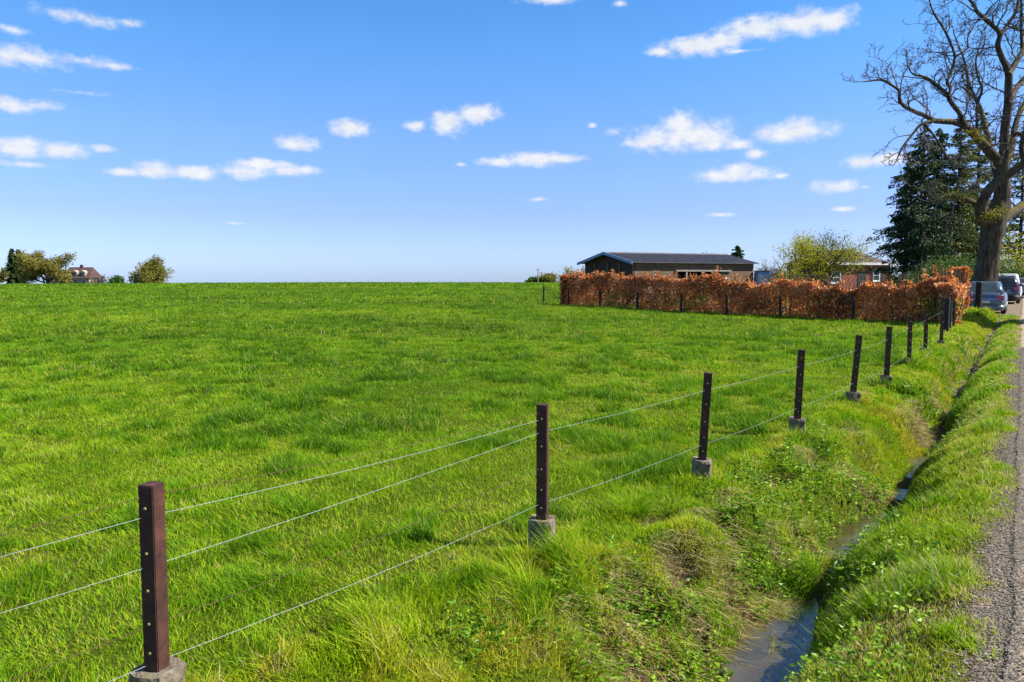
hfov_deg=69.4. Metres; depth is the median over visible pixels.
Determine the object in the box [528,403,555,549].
fence post
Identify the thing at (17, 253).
spruce tree
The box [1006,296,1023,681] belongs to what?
road
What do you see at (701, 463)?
fence post
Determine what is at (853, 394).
fence post
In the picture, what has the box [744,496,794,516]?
grass tussock
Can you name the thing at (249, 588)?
rusty wire
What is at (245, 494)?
fence wire
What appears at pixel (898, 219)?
spruce tree
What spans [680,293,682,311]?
timber post
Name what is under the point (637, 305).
timber post
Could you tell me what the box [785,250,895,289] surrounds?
brick house
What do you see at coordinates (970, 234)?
pine tree
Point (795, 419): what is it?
fence post
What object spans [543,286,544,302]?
timber post
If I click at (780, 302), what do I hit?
timber post
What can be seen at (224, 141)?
sky
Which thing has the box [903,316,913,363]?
fence post
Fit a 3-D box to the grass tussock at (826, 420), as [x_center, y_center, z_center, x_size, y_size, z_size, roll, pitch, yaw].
[4.085,1.035,9.819,0.701,0.194,0.731,-3,6,-26]
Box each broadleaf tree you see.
[0,267,8,282]
[12,249,77,283]
[127,254,174,282]
[539,272,556,281]
[549,266,584,283]
[1000,228,1023,273]
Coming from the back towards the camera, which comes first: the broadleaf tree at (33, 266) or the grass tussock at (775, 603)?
the broadleaf tree at (33, 266)
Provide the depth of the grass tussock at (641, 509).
6.35 m
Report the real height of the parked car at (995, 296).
1.441 m
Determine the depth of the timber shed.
54.94 m
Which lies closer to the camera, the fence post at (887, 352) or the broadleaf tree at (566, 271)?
the fence post at (887, 352)
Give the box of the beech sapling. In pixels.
[929,264,944,318]
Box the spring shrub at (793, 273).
[751,262,806,293]
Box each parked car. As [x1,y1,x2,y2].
[965,281,1010,313]
[999,277,1022,302]
[1020,278,1023,295]
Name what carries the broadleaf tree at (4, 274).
on the ground at (820, 589)
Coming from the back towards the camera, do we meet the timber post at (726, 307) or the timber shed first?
the timber shed
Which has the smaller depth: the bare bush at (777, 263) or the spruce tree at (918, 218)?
the spruce tree at (918, 218)
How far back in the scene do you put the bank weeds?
4.97 m
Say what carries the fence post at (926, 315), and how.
on the ground at (820, 589)
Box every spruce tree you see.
[3,248,20,283]
[14,249,27,282]
[731,245,744,258]
[863,124,971,297]
[877,163,933,273]
[909,128,977,293]
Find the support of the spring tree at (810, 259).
on the ground at (820, 589)
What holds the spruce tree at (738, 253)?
on the ground at (820, 589)
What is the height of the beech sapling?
2.110 m
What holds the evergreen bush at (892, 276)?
on the ground at (820, 589)
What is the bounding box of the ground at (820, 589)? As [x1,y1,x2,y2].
[0,283,1022,681]
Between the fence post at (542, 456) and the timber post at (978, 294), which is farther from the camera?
the timber post at (978, 294)
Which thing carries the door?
in the brick house
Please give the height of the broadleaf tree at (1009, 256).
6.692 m
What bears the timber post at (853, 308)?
on the ground at (820, 589)
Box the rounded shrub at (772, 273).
[753,265,807,294]
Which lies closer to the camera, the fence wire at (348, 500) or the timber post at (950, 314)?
the fence wire at (348, 500)
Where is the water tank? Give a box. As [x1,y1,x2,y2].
[754,271,769,298]
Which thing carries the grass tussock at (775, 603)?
on the ground at (820, 589)
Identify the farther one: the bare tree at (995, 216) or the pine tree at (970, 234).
the pine tree at (970, 234)
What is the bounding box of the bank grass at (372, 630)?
[122,306,1001,681]
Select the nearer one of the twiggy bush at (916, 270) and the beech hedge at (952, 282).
the beech hedge at (952, 282)
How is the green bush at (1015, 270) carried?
on the ground at (820, 589)
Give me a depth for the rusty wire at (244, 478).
3.61 m
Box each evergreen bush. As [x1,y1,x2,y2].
[882,265,900,283]
[889,266,927,299]
[911,260,970,299]
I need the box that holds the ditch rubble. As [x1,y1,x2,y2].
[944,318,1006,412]
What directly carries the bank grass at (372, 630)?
on the ground at (820, 589)
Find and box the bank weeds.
[445,376,994,681]
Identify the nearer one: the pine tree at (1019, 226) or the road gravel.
the road gravel
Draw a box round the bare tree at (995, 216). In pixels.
[840,0,1023,280]
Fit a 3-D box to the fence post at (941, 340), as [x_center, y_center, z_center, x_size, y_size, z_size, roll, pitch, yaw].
[11.009,-0.454,18.939,0.179,1.276,0.182,2,5,18]
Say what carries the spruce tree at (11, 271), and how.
on the ground at (820, 589)
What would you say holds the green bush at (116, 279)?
on the ground at (820, 589)
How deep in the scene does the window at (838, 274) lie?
77.44 m
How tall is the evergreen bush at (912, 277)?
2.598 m
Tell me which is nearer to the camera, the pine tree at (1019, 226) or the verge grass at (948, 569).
the verge grass at (948, 569)
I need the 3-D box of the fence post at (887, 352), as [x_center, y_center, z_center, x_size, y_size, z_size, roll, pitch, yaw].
[6.531,0.321,12.874,0.201,1.151,0.201,2,6,25]
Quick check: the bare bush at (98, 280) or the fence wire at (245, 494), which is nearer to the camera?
the fence wire at (245, 494)
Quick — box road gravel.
[913,347,1023,681]
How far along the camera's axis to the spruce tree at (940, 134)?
61.55 m
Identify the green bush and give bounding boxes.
[105,275,126,283]
[524,276,535,282]
[920,252,1010,293]
[999,253,1023,277]
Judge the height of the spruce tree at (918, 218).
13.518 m
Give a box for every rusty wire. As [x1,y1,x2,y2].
[0,413,538,535]
[6,469,536,681]
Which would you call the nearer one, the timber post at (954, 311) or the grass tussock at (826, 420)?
the grass tussock at (826, 420)
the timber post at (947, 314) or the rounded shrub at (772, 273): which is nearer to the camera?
the timber post at (947, 314)
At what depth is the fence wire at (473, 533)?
4.50 m
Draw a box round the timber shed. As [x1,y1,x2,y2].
[577,252,758,300]
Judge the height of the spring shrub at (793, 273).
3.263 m
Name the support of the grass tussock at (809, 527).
on the ground at (820, 589)
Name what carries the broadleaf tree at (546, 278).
on the ground at (820, 589)
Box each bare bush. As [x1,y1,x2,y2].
[89,274,107,283]
[756,254,794,293]
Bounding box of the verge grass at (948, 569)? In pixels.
[780,314,1022,681]
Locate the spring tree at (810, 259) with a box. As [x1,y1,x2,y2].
[771,228,881,297]
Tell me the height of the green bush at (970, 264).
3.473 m
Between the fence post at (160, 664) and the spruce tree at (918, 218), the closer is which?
the fence post at (160, 664)
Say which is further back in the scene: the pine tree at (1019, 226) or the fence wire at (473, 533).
the pine tree at (1019, 226)
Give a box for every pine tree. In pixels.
[924,116,989,268]
[937,112,1015,268]
[1001,121,1023,270]
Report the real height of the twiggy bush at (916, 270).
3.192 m
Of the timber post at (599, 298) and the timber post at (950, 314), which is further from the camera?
the timber post at (599, 298)
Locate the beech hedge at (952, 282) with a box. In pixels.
[557,265,973,324]
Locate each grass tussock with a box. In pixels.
[592,482,669,517]
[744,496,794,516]
[753,593,794,618]
[793,410,840,425]
[794,511,826,533]
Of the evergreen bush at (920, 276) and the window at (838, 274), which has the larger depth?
the window at (838, 274)
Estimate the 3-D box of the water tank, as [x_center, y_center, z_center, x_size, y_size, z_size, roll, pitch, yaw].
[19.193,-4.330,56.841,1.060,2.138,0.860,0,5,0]
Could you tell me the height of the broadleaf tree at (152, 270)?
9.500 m
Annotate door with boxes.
[857,272,865,287]
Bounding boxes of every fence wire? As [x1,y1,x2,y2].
[0,312,940,613]
[1,420,537,556]
[109,333,939,681]
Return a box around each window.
[830,271,840,283]
[872,269,879,281]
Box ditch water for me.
[678,444,940,681]
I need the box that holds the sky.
[0,0,1023,283]
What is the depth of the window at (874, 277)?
79.05 m
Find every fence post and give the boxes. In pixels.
[128,481,186,681]
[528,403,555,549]
[692,372,711,482]
[789,349,805,433]
[845,335,861,402]
[880,326,892,386]
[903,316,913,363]
[920,310,929,350]
[937,298,944,343]
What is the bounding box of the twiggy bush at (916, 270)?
[894,258,929,298]
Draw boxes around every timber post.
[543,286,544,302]
[599,290,600,306]
[636,291,638,308]
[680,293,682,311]
[725,294,727,314]
[779,295,781,316]
[851,297,854,320]
[944,298,950,332]
[949,301,952,328]
[952,300,955,325]
[974,282,982,308]
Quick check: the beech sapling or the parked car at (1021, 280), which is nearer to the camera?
the beech sapling
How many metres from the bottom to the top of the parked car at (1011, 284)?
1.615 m
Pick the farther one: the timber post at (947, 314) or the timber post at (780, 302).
the timber post at (780, 302)
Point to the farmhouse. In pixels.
(81, 274)
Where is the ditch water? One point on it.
(773, 666)
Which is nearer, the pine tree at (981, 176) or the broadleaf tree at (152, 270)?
the pine tree at (981, 176)
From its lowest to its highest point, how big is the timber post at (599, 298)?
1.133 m
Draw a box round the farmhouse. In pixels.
[49,265,101,283]

